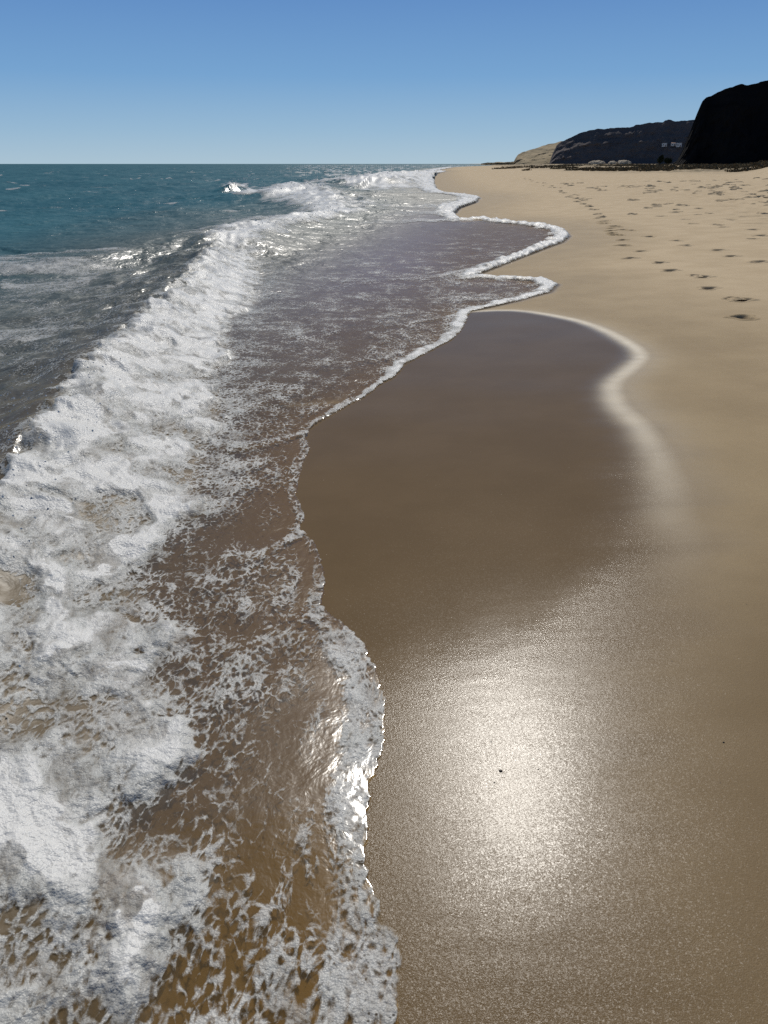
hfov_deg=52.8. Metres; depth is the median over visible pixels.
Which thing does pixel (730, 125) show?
basalt cliff
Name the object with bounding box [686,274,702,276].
footprint
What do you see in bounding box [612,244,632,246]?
footprint
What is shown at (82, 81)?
sky
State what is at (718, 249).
footprint
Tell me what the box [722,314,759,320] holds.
footprint
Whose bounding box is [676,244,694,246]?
footprint
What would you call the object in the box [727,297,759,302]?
footprint
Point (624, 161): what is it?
boulder
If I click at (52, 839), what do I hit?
sea foam
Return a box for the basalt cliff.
[673,80,767,163]
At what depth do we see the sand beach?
2.83 m
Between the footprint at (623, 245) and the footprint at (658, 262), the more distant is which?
the footprint at (623, 245)
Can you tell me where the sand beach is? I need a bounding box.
[11,164,767,1023]
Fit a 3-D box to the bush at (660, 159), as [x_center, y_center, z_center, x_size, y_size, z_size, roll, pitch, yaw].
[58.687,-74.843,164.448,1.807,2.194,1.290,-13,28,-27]
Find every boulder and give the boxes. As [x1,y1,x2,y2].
[588,160,605,163]
[617,160,631,163]
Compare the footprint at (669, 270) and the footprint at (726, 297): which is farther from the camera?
the footprint at (669, 270)
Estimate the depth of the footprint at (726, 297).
9.00 m
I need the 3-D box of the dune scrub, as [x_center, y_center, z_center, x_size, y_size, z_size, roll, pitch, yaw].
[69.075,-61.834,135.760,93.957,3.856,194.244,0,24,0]
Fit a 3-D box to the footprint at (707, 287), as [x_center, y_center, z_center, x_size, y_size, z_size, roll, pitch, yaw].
[4.115,-2.826,9.820,0.566,0.050,0.684,12,27,29]
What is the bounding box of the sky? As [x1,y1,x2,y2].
[0,0,767,163]
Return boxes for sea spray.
[0,168,450,666]
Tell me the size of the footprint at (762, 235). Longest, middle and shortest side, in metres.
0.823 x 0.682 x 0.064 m
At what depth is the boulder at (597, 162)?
793.24 m
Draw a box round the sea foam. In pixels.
[0,165,568,1023]
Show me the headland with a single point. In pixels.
(639, 144)
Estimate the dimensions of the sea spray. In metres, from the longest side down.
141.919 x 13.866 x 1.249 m
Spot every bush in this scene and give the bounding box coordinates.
[656,155,663,163]
[664,158,671,163]
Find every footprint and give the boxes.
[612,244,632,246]
[620,257,640,259]
[651,261,670,263]
[659,268,681,271]
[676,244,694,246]
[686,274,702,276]
[692,275,717,278]
[696,286,722,289]
[708,249,728,250]
[720,296,746,300]
[721,255,742,256]
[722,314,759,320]
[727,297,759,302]
[745,260,767,263]
[751,234,767,236]
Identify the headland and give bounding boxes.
[549,120,693,163]
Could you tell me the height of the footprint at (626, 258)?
0.056 m
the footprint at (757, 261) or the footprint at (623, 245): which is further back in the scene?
the footprint at (623, 245)
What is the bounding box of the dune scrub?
[492,160,767,171]
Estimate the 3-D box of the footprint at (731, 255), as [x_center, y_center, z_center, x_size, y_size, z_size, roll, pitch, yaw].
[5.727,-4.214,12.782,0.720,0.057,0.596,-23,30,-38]
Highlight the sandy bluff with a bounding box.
[481,141,561,164]
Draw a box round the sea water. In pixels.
[0,164,489,1007]
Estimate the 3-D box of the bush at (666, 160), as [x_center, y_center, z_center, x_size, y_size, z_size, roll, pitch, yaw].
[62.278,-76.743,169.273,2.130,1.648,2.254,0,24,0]
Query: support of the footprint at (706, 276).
on the sand beach
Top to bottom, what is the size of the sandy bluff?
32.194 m

